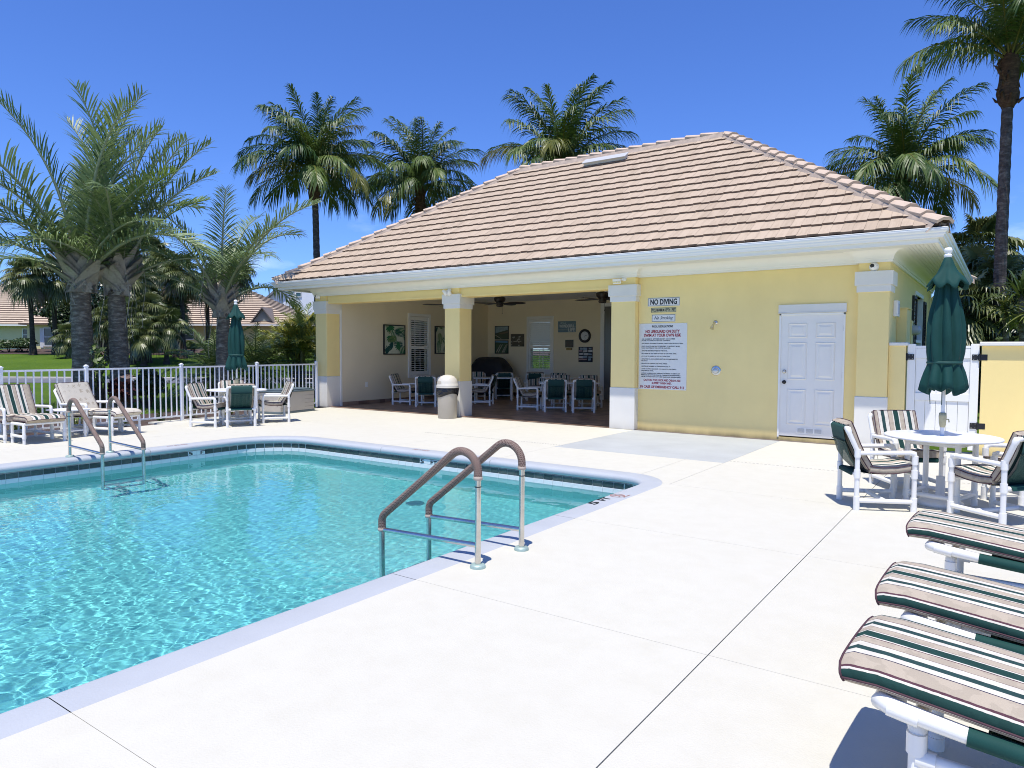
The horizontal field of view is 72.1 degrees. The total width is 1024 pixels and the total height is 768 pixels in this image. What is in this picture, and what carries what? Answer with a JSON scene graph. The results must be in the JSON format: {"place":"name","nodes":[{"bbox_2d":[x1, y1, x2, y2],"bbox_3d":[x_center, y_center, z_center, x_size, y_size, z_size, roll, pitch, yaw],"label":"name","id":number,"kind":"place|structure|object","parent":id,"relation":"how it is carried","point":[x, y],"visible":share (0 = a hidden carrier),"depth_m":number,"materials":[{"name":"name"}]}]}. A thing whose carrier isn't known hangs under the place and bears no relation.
{"place":"outdoors","nodes":[
{"label":"outdoors","id":0,"kind":"place"},
{"bbox_2d":[3,379,311,383],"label":"road","id":1,"kind":"structure","parent":0,"point":[37,380],"depth_m":35.43,"materials":[{"name":"asphalt"}]},
{"bbox_2d":[36,383,312,415],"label":"grass","id":2,"kind":"structure","parent":0,"point":[145,409],"depth_m":21.27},
{"bbox_2d":[0,349,979,451],"bbox_3d":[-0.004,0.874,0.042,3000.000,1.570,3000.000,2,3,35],"label":"lawn","id":3,"kind":"structure","parent":0,"point":[25,361],"depth_m":45.90,"materials":[{"name":"green plant"}]},
{"bbox_2d":[0,337,29,351],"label":"shrub","id":4,"kind":"object","parent":3,"relation":"on","point":[21,342],"visible":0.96,"depth_m":59.43,"materials":[{"name":"green plant"}]},
{"bbox_2d":[0,256,55,354],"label":"sabal palm","id":5,"kind":"object","parent":3,"relation":"on","point":[24,287],"visible":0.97,"depth_m":54.06,"materials":[{"name":"green plant"}]},
{"bbox_2d":[0,284,70,348],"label":"house","id":6,"kind":"structure","parent":3,"relation":"on","point":[14,323],"depth_m":67.81,"materials":[{"name":"beige tile"}]},
{"bbox_2d":[30,261,69,354],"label":"sabal palm","id":7,"kind":"object","parent":3,"relation":"on","point":[57,291],"visible":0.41,"depth_m":55.82,"materials":[{"name":"green plant"}]},
{"bbox_2d":[47,322,71,358],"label":"fan palm","id":8,"kind":"object","parent":3,"relation":"on","point":[65,348],"visible":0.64,"depth_m":51.45,"materials":[{"name":"green plant"}]},
{"bbox_2d":[89,340,109,407],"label":"young tree","id":9,"kind":"object","parent":3,"relation":"on","point":[99,355],"visible":0.73,"depth_m":18.17,"materials":[{"name":"green plant"}]},
{"bbox_2d":[91,298,109,360],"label":"fan palm","id":10,"kind":"object","parent":3,"relation":"on","point":[103,331],"visible":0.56,"depth_m":49.40,"materials":[{"name":"green plant"}]},
{"bbox_2d":[0,83,228,399],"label":"triangle palm","id":11,"kind":"object","parent":3,"relation":"on","point":[81,275],"visible":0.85,"depth_m":18.27,"materials":[{"name":"green plant"}]},
{"bbox_2d":[0,79,242,407],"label":"triangle palm","id":12,"kind":"object","parent":3,"relation":"on","point":[117,291],"visible":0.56,"depth_m":19.27,"materials":[{"name":"green plant"}]},
{"bbox_2d":[107,372,138,407],"bbox_3d":[-10.339,0.212,18.606,0.844,1.058,0.742,1,3,18],"label":"ti plant","id":13,"kind":"object","parent":3,"relation":"on","point":[122,392],"visible":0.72,"depth_m":18.50,"materials":[{"name":"red plant"}]},
{"bbox_2d":[6,409,252,436],"bbox_3d":[-9.117,0.862,15.514,2.807,0.001,11.066,2,3,30],"label":"planting bed","id":14,"kind":"object","parent":3,"relation":"on","point":[144,422],"depth_m":16.37,"materials":[{"name":"brown plant"}]},
{"bbox_2d":[125,296,158,364],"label":"fan palm","id":15,"kind":"object","parent":3,"relation":"on","point":[139,312],"visible":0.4,"depth_m":47.67,"materials":[{"name":"green plant"}]},
{"bbox_2d":[127,318,163,365],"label":"fan palm","id":16,"kind":"object","parent":3,"relation":"on","point":[143,346],"visible":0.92,"depth_m":46.58,"materials":[{"name":"green plant"}]},
{"bbox_2d":[130,263,162,360],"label":"sabal palm","id":17,"kind":"object","parent":3,"relation":"on","point":[140,285],"visible":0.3,"depth_m":49.19,"materials":[{"name":"green plant"}]},
{"bbox_2d":[133,369,167,408],"bbox_3d":[-10.112,0.104,19.585,0.750,1.194,0.899,2,3,31],"label":"round shrub","id":18,"kind":"object","parent":3,"relation":"on","point":[157,385],"visible":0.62,"depth_m":19.48,"materials":[{"name":"green plant"}]},
{"bbox_2d":[126,291,174,362],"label":"fan palm","id":19,"kind":"object","parent":3,"relation":"on","point":[152,296],"visible":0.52,"depth_m":48.66,"materials":[{"name":"green plant"}]},
{"bbox_2d":[144,246,185,354],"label":"sabal palm","id":20,"kind":"object","parent":3,"relation":"on","point":[153,257],"visible":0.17,"depth_m":54.73,"materials":[{"name":"green plant"}]},
{"bbox_2d":[144,307,193,364],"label":"fan palm","id":21,"kind":"object","parent":3,"relation":"on","point":[170,336],"visible":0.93,"depth_m":47.54,"materials":[{"name":"green plant"}]},
{"bbox_2d":[156,292,194,356],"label":"fan palm","id":22,"kind":"object","parent":3,"relation":"on","point":[169,302],"visible":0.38,"depth_m":52.79,"materials":[{"name":"green plant"}]},
{"bbox_2d":[155,253,204,358],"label":"sabal palm","id":23,"kind":"object","parent":3,"relation":"on","point":[180,291],"visible":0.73,"depth_m":51.26,"materials":[{"name":"green plant"}]},
{"bbox_2d":[93,291,314,348],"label":"house","id":24,"kind":"structure","parent":3,"relation":"on","point":[263,310],"depth_m":68.11,"materials":[{"name":"beige tile"}]},
{"bbox_2d":[156,325,275,399],"bbox_3d":[-9.985,-0.427,23.559,3.720,3.146,3.754,2,3,35],"label":"date palm","id":25,"kind":"object","parent":3,"relation":"on","point":[210,357],"visible":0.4,"depth_m":23.24,"materials":[{"name":"green plant"}]},
{"bbox_2d":[122,184,320,402],"bbox_3d":[-8.633,-2.490,21.090,6.338,6.209,5.845,0,3,-1],"label":"triangle palm","id":26,"kind":"object","parent":3,"relation":"on","point":[221,294],"visible":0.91,"depth_m":20.52,"materials":[{"name":"green plant"}]},
{"bbox_2d":[193,321,314,388],"bbox_3d":[-8.823,-0.471,24.502,4.156,3.344,3.847,0,3,-8],"label":"date palm","id":27,"kind":"object","parent":3,"relation":"on","point":[258,358],"visible":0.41,"depth_m":24.11,"materials":[{"name":"green plant"}]},
{"bbox_2d":[0,349,548,354],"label":"mulch bed","id":28,"kind":"object","parent":3,"relation":"on","point":[43,351],"visible":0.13,"depth_m":60.65,"materials":[{"name":"brown plant"}]},
{"bbox_2d":[33,282,70,341],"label":"shrub","id":29,"kind":"object","parent":28,"relation":"on","point":[63,315],"visible":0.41,"depth_m":59.60,"materials":[{"name":"green plant"}]},
{"bbox_2d":[91,282,108,348],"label":"shrub","id":30,"kind":"object","parent":28,"relation":"on","point":[95,298],"visible":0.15,"depth_m":61.61,"materials":[{"name":"green plant"}]},
{"bbox_2d":[135,236,171,351],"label":"sabal palm","id":31,"kind":"object","parent":28,"relation":"on","point":[159,244],"visible":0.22,"depth_m":59.17,"materials":[{"name":"green plant"}]},
{"bbox_2d":[188,269,211,353],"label":"sabal palm","id":32,"kind":"object","parent":28,"relation":"on","point":[207,312],"visible":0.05,"depth_m":58.69,"materials":[{"name":"green plant"}]},
{"bbox_2d":[208,248,256,306],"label":"sabal palm","id":33,"kind":"object","parent":28,"relation":"on","point":[245,280],"visible":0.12,"depth_m":56.36,"materials":[{"name":"green plant"}]},
{"bbox_2d":[254,299,315,386],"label":"areca palm","id":34,"kind":"object","parent":3,"relation":"on","point":[299,329],"visible":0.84,"depth_m":24.61,"materials":[{"name":"green plant"}]},
{"bbox_2d":[266,290,313,314],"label":"house","id":35,"kind":"structure","parent":3,"relation":"on","point":[305,298],"depth_m":89.57,"materials":[{"name":"white"}]},
{"bbox_2d":[231,83,395,384],"bbox_3d":[-8.383,-5.997,29.676,6.474,12.395,5.971,-1,3,-25],"label":"coconut palm","id":36,"kind":"object","parent":3,"relation":"on","point":[312,156],"visible":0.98,"depth_m":28.97,"materials":[{"name":"green plant"}]},
{"bbox_2d":[102,355,549,377],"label":"grass","id":37,"kind":"structure","parent":3,"relation":"on","point":[312,362],"depth_m":47.42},
{"bbox_2d":[345,116,488,222],"bbox_3d":[-4.453,-6.233,32.989,6.417,12.582,6.740,2,3,35],"label":"coconut palm","id":38,"kind":"object","parent":3,"relation":"on","point":[412,178],"visible":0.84,"depth_m":31.82,"materials":[{"name":"green plant"}]},
{"bbox_2d":[477,73,639,175],"bbox_3d":[2.260,-6.244,29.679,6.726,12.981,7.323,2,3,35],"label":"coconut palm","id":39,"kind":"object","parent":3,"relation":"on","point":[564,141],"visible":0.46,"depth_m":28.59,"materials":[{"name":"green plant"}]},
{"bbox_2d":[271,131,976,444],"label":"pool house","id":40,"kind":"structure","parent":3,"relation":"on","point":[764,255],"depth_m":14.30,"materials":[{"name":"yellow paint"}]},
{"bbox_2d":[383,324,404,354],"bbox_3d":[-3.604,-1.357,21.565,0.043,0.910,0.920,2,3,35],"label":"leaf picture","id":41,"kind":"object","parent":40,"relation":"attached to","point":[393,339],"visible":1,"depth_m":21.54,"materials":[{"name":"green paper"}]},
{"bbox_2d":[389,374,414,404],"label":"patio chair","id":42,"kind":"object","parent":40,"relation":"on","point":[397,384],"visible":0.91,"depth_m":20.47,"materials":[{"name":"white plastic"}]},
{"bbox_2d":[408,313,430,377],"bbox_3d":[-3.034,-1.227,22.565,0.240,2.030,1.050,2,3,35],"label":"window","id":43,"kind":"structure","parent":40,"relation":"in","point":[416,347],"depth_m":22.59,"materials":[{"name":"white paint"}]},
{"bbox_2d":[415,375,436,406],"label":"patio chair","id":44,"kind":"object","parent":40,"relation":"on","point":[425,384],"visible":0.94,"depth_m":19.69,"materials":[{"name":"fabric"}]},
{"bbox_2d":[434,326,444,353],"bbox_3d":[-2.264,-1.462,23.468,0.043,0.910,0.920,2,3,35],"label":"leaf picture","id":45,"kind":"object","parent":40,"relation":"attached to","point":[439,339],"visible":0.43,"depth_m":23.26,"materials":[{"name":"green paper"}]},
{"bbox_2d":[471,371,485,399],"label":"patio chair","id":46,"kind":"object","parent":40,"relation":"on","point":[477,374],"visible":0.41,"depth_m":23.10,"materials":[{"name":"white plastic"}]},
{"bbox_2d":[472,374,496,405],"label":"patio chair","id":47,"kind":"object","parent":40,"relation":"on","point":[490,385],"visible":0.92,"depth_m":20.36,"materials":[{"name":"white plastic"}]},
{"bbox_2d":[471,357,512,396],"bbox_3d":[-0.740,-0.262,24.558,1.616,1.360,0.766,2,3,35],"label":"grill cover","id":48,"kind":"object","parent":40,"relation":"on","point":[488,366],"visible":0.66,"depth_m":24.16,"materials":[{"name":"black fabric"}]},
{"bbox_2d":[474,296,524,313],"bbox_3d":[-0.275,-2.298,19.571,1.368,0.690,1.439,1,3,18],"label":"ceiling fan","id":49,"kind":"object","parent":40,"relation":"hanging from","point":[499,300],"visible":0.81,"depth_m":19.49,"materials":[{"name":"brown metal"}]},
{"bbox_2d":[495,340,508,353],"bbox_3d":[-0.371,-1.320,25.108,0.590,0.475,0.028,2,3,35],"label":"aerial photo","id":50,"kind":"object","parent":40,"relation":"attached to","point":[501,346],"visible":1,"depth_m":25.09,"materials":[{"name":"teal paper"}]},
{"bbox_2d":[495,326,508,339],"bbox_3d":[-0.364,-1.827,25.081,0.600,0.480,0.028,2,3,35],"label":"aerial photo","id":51,"kind":"object","parent":40,"relation":"attached to","point":[501,332],"visible":1,"depth_m":25.09,"materials":[{"name":"green paper"}]},
{"bbox_2d":[494,372,512,398],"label":"patio chair","id":52,"kind":"object","parent":40,"relation":"on","point":[502,383],"visible":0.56,"depth_m":22.97,"materials":[{"name":"white plastic"}]},
{"bbox_2d":[513,376,541,410],"bbox_3d":[0.424,0.244,18.975,0.702,0.896,0.601,1,3,12],"label":"patio chair","id":53,"kind":"object","parent":40,"relation":"on","point":[522,392],"visible":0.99,"depth_m":18.76,"materials":[{"name":"white plastic"}]},
{"bbox_2d":[526,316,553,374],"bbox_3d":[1.014,-1.331,24.251,1.090,1.990,0.240,2,3,35],"label":"door","id":54,"kind":"structure","parent":40,"relation":"in","point":[545,334],"depth_m":24.15,"materials":[{"name":"white paint"}]},
{"bbox_2d":[542,378,566,411],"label":"patio chair","id":55,"kind":"object","parent":40,"relation":"on","point":[554,388],"visible":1,"depth_m":18.14,"materials":[{"name":"fabric"}]},
{"bbox_2d":[551,375,572,406],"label":"patio chair","id":56,"kind":"object","parent":40,"relation":"on","point":[569,386],"visible":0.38,"depth_m":20.23,"materials":[{"name":"white plastic"}]},
{"bbox_2d":[558,321,575,331],"bbox_3d":[1.835,-1.918,23.534,0.690,0.369,0.020,2,3,35],"label":"wonderful life sign","id":57,"kind":"object","parent":40,"relation":"attached to","point":[569,326],"visible":1,"depth_m":23.52,"materials":[{"name":"blue wood"}]},
{"bbox_2d":[571,378,595,412],"bbox_3d":[1.851,0.283,18.277,0.601,0.896,0.702,0,3,2],"label":"patio chair","id":58,"kind":"object","parent":40,"relation":"on","point":[583,389],"visible":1,"depth_m":18.02,"materials":[{"name":"fabric"}]},
{"bbox_2d":[578,347,592,361],"bbox_3d":[2.421,-0.972,23.164,0.533,0.500,0.020,2,3,35],"label":"notice board","id":59,"kind":"object","parent":40,"relation":"attached to","point":[585,354],"visible":1,"depth_m":23.15,"materials":[{"name":"blue"}]},
{"bbox_2d":[578,375,602,407],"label":"patio chair","id":60,"kind":"object","parent":40,"relation":"on","point":[596,379],"visible":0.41,"depth_m":20.17,"materials":[{"name":"white plastic"}]},
{"bbox_2d":[604,306,610,399],"bbox_3d":[3.666,-0.974,22.284,1.660,3.000,0.021,2,3,35],"label":"inner door","id":61,"kind":"structure","parent":40,"relation":"in","point":[607,325],"depth_m":22.68,"materials":[{"name":"grey"}]},
{"bbox_2d":[638,323,686,390],"bbox_3d":[2.984,-0.545,13.961,1.010,1.315,0.007,2,3,35],"label":"pool rules sign","id":62,"kind":"object","parent":40,"relation":"attached to","point":[662,356],"visible":1,"depth_m":13.95,"materials":[{"name":"white"}]},
{"bbox_2d":[648,297,679,306],"bbox_3d":[2.997,-1.626,13.904,0.670,0.170,0.007,2,3,35],"label":"no diving sign","id":63,"kind":"object","parent":40,"relation":"attached to","point":[668,301],"visible":1,"depth_m":13.89,"materials":[{"name":"white"}]},
{"bbox_2d":[777,312,845,438],"bbox_3d":[5.255,-0.139,12.387,1.090,2.215,0.100,2,3,35],"label":"door","id":64,"kind":"structure","parent":40,"relation":"in","point":[811,362],"depth_m":12.39,"materials":[{"name":"white paint"}]},
{"bbox_2d":[896,307,911,342],"bbox_3d":[6.957,-0.181,12.533,0.185,2.320,0.560,2,3,35],"label":"breaker box","id":65,"kind":"object","parent":40,"relation":"attached to","point":[903,327],"visible":0.37,"depth_m":12.29,"materials":[{"name":"yellow paint"}]},
{"bbox_2d":[914,291,923,345],"bbox_3d":[8.749,-0.974,15.237,0.110,1.960,1.600,2,3,35],"label":"side window","id":66,"kind":"structure","parent":40,"relation":"in","point":[920,301],"depth_m":15.80,"materials":[{"name":"glass"}]},
{"bbox_2d":[823,64,998,230],"bbox_3d":[14.612,-5.496,26.768,6.734,11.872,6.614,2,3,35],"label":"coconut palm","id":67,"kind":"object","parent":3,"relation":"on","point":[905,157],"visible":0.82,"depth_m":25.78,"materials":[{"name":"green plant"}]},
{"bbox_2d":[893,0,1023,341],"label":"coconut palm","id":68,"kind":"object","parent":3,"relation":"on","point":[1004,35],"visible":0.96,"depth_m":18.59,"materials":[{"name":"green plant"}]},
{"bbox_2d":[957,271,1011,411],"bbox_3d":[12.523,-1.159,19.525,2.320,3.881,2.471,2,3,35],"label":"fan palm","id":69,"kind":"object","parent":3,"relation":"on","point":[976,332],"visible":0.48,"depth_m":18.75,"materials":[{"name":"green plant"}]},
{"bbox_2d":[952,212,1023,268],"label":"fan palm","id":70,"kind":"object","parent":3,"relation":"on","point":[980,230],"visible":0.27,"depth_m":26.46,"materials":[{"name":"green plant"}]},
{"bbox_2d":[959,242,1023,405],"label":"fan palm","id":71,"kind":"object","parent":3,"relation":"on","point":[970,252],"visible":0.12,"depth_m":21.66,"materials":[{"name":"green plant"}]},
{"bbox_2d":[960,252,1023,324],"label":"fan palm","id":72,"kind":"object","parent":3,"relation":"on","point":[1013,266],"visible":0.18,"depth_m":20.16,"materials":[{"name":"green plant"}]},
{"bbox_2d":[969,288,1023,341],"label":"screw pine","id":73,"kind":"object","parent":3,"relation":"on","point":[1004,307],"visible":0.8,"depth_m":16.89,"materials":[{"name":"green plant"}]},
{"bbox_2d":[979,303,1018,381],"bbox_3d":[13.918,-0.647,18.897,2.749,3.023,2.105,1,3,18],"label":"shrub","id":74,"kind":"object","parent":3,"relation":"on","point":[1013,334],"visible":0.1,"depth_m":18.67,"materials":[{"name":"green plant"}]},
{"bbox_2d":[974,269,1023,341],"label":"screw pine","id":75,"kind":"object","parent":3,"relation":"on","point":[1019,291],"visible":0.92,"depth_m":16.42,"materials":[{"name":"green plant"}]},
{"bbox_2d":[0,407,1023,767],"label":"pool deck","id":76,"kind":"structure","parent":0,"point":[708,603],"depth_m":3.84,"materials":[{"name":"grey off-white concrete"}]},
{"bbox_2d":[0,384,52,442],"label":"lounge chair","id":77,"kind":"object","parent":76,"relation":"on","point":[16,399],"visible":0.73,"depth_m":12.45,"materials":[{"name":"fabric"}]},
{"bbox_2d":[10,413,66,444],"bbox_3d":[-8.073,0.751,12.006,0.625,0.478,0.681,2,3,33],"label":"ottoman","id":78,"kind":"object","parent":76,"relation":"on","point":[25,420],"visible":1,"depth_m":11.85,"materials":[{"name":"white plastic"}]},
{"bbox_2d":[46,407,89,438],"bbox_3d":[-7.993,0.703,12.681,0.500,0.510,0.500,2,3,25],"label":"side table","id":79,"kind":"object","parent":76,"relation":"on","point":[73,430],"visible":0.57,"depth_m":12.75,"materials":[{"name":"white plastic"}]},
{"bbox_2d":[53,382,120,434],"bbox_3d":[-8.072,0.445,13.382,0.866,0.956,0.781,1,3,18],"label":"lounge chair","id":80,"kind":"object","parent":76,"relation":"on","point":[80,392],"visible":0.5,"depth_m":13.37,"materials":[{"name":"fabric"}]},
{"bbox_2d":[93,408,141,435],"bbox_3d":[-7.402,0.696,13.204,0.625,0.478,0.681,1,3,18],"label":"ottoman","id":81,"kind":"object","parent":76,"relation":"on","point":[116,413],"visible":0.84,"depth_m":12.98,"materials":[{"name":"white plastic"}]},
{"bbox_2d":[0,361,317,432],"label":"picket fence","id":82,"kind":"object","parent":76,"relation":"on","point":[180,367],"visible":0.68,"depth_m":15.21,"materials":[{"name":"white"}]},
{"bbox_2d":[185,382,230,427],"bbox_3d":[-6.320,0.423,14.634,0.702,0.896,0.601,1,3,8],"label":"patio chair","id":83,"kind":"object","parent":76,"relation":"on","point":[199,397],"visible":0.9,"depth_m":14.41,"materials":[{"name":"white plastic"}]},
{"bbox_2d":[225,300,247,423],"bbox_3d":[-5.952,-0.486,15.210,0.457,2.660,0.449,1,3,16],"label":"patio umbrella","id":84,"kind":"object","parent":76,"relation":"on","point":[236,360],"visible":0.91,"depth_m":15.08,"materials":[{"name":"green fabric"}]},
{"bbox_2d":[206,388,266,422],"bbox_3d":[-5.959,0.478,15.253,1.240,0.730,1.240,1,3,6],"label":"round table","id":85,"kind":"object","parent":76,"relation":"on","point":[221,391],"visible":0.41,"depth_m":15.19,"materials":[{"name":"white plastic"}]},
{"bbox_2d":[222,383,256,427],"bbox_3d":[-5.682,0.424,14.664,0.601,0.896,0.702,-1,3,-30],"label":"patio chair","id":86,"kind":"object","parent":76,"relation":"on","point":[240,396],"visible":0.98,"depth_m":14.43,"materials":[{"name":"fabric"}]},
{"bbox_2d":[257,381,293,422],"bbox_3d":[-5.222,0.383,15.565,0.702,0.896,0.601,-1,3,-28],"label":"patio chair","id":87,"kind":"object","parent":76,"relation":"on","point":[284,396],"visible":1,"depth_m":15.43,"materials":[{"name":"white plastic"}]},
{"bbox_2d":[257,387,314,413],"bbox_3d":[-5.710,0.415,17.942,0.715,0.600,1.380,2,3,26],"label":"deck box","id":88,"kind":"object","parent":76,"relation":"on","point":[301,399],"visible":0.8,"depth_m":17.74,"materials":[{"name":"beige plastic"}]},
{"bbox_2d":[0,436,661,738],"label":"swimming pool","id":89,"kind":"structure","parent":76,"relation":"in","point":[29,715],"depth_m":8.31,"materials":[{"name":"paint"}]},
{"bbox_2d":[65,396,145,480],"bbox_3d":[-5.948,1.098,10.318,1.095,1.795,0.689,2,3,35],"label":"pool ladder","id":90,"kind":"object","parent":89,"relation":"attached to","point":[75,401],"visible":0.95,"depth_m":10.30,"materials":[{"name":"brushed steel"},{"name":"brown woven fabric wrap"}]},
{"bbox_2d":[0,451,613,713],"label":"pool water","id":91,"kind":"structure","parent":89,"relation":"in","point":[116,570],"depth_m":6.66,"materials":[{"name":"liquid"}]},
{"bbox_2d":[436,375,458,418],"bbox_3d":[-1.514,0.291,16.521,0.544,1.020,0.543,-1,3,-20],"label":"trash bin","id":92,"kind":"object","parent":76,"relation":"on","point":[447,389],"visible":1,"depth_m":16.33,"materials":[{"name":"beige plastic"}]},
{"bbox_2d":[378,439,528,575],"bbox_3d":[-0.487,1.343,5.695,1.095,1.795,0.689,2,3,35],"label":"pool ladder","id":93,"kind":"object","parent":76,"relation":"attached to","point":[439,465],"visible":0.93,"depth_m":5.61,"materials":[{"name":"metal"}]},
{"bbox_2d":[829,418,918,512],"bbox_3d":[3.741,0.818,7.326,0.702,0.896,0.601,1,3,8],"label":"patio chair","id":94,"kind":"object","parent":76,"relation":"on","point":[852,453],"visible":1,"depth_m":7.11,"materials":[{"name":"white plastic"}]},
{"bbox_2d":[887,342,909,409],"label":"stub wall","id":95,"kind":"structure","parent":76,"relation":"on","point":[897,374],"depth_m":11.54,"materials":[{"name":"yellow paint"}]},
{"bbox_2d":[868,410,946,491],"bbox_3d":[4.654,0.773,8.335,0.601,0.896,0.702,0,3,2],"label":"patio chair","id":96,"kind":"object","parent":76,"relation":"on","point":[881,422],"visible":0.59,"depth_m":8.50,"materials":[{"name":"fabric"}]},
{"bbox_2d":[838,615,1023,767],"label":"sun lounger","id":97,"kind":"object","parent":76,"relation":"on","point":[935,675],"visible":1,"depth_m":2.43,"materials":[{"name":"fabric"}]},
{"bbox_2d":[917,247,969,508],"bbox_3d":[4.498,-0.072,7.334,0.464,2.680,0.454,1,3,12],"label":"patio umbrella","id":98,"kind":"object","parent":76,"relation":"on","point":[944,373],"visible":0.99,"depth_m":7.22,"materials":[{"name":"green fabric"}]},
{"bbox_2d":[884,430,1004,511],"bbox_3d":[4.496,0.902,7.375,1.080,0.730,1.080,1,3,6],"label":"round table","id":99,"kind":"object","parent":76,"relation":"on","point":[957,441],"visible":0.88,"depth_m":7.30,"materials":[{"name":"white plastic"}]},
{"bbox_2d":[875,561,1023,653],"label":"sun lounger","id":100,"kind":"object","parent":76,"relation":"on","point":[991,612],"visible":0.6,"depth_m":3.21,"materials":[{"name":"fabric"}]},
{"bbox_2d":[906,509,1023,588],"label":"sun lounger","id":101,"kind":"object","parent":76,"relation":"on","point":[1003,544],"visible":0.78,"depth_m":4.38,"materials":[{"name":"fabric"}]},
{"bbox_2d":[947,430,1023,524],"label":"patio chair","id":102,"kind":"object","parent":76,"relation":"on","point":[1005,473],"visible":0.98,"depth_m":6.53,"materials":[{"name":"white plastic"}]},
{"bbox_2d":[980,443,1023,510],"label":"patio chair","id":103,"kind":"object","parent":76,"relation":"on","point":[985,455],"visible":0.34,"depth_m":7.62,"materials":[{"name":"white plastic"}]},
{"bbox_2d":[0,0,1023,483],"label":"sky","id":104,"kind":"structure","parent":0,"point":[788,76],"materials":[{"name":"blue"}]},
{"bbox_2d":[979,342,1023,456],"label":"boundary wall","id":105,"kind":"structure","parent":0,"point":[1002,395],"depth_m":10.76,"materials":[{"name":"yellow paint"}]},
{"bbox_2d":[906,344,987,450],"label":"gate","id":106,"kind":"structure","parent":105,"relation":"attached to","point":[921,405],"depth_m":11.22,"materials":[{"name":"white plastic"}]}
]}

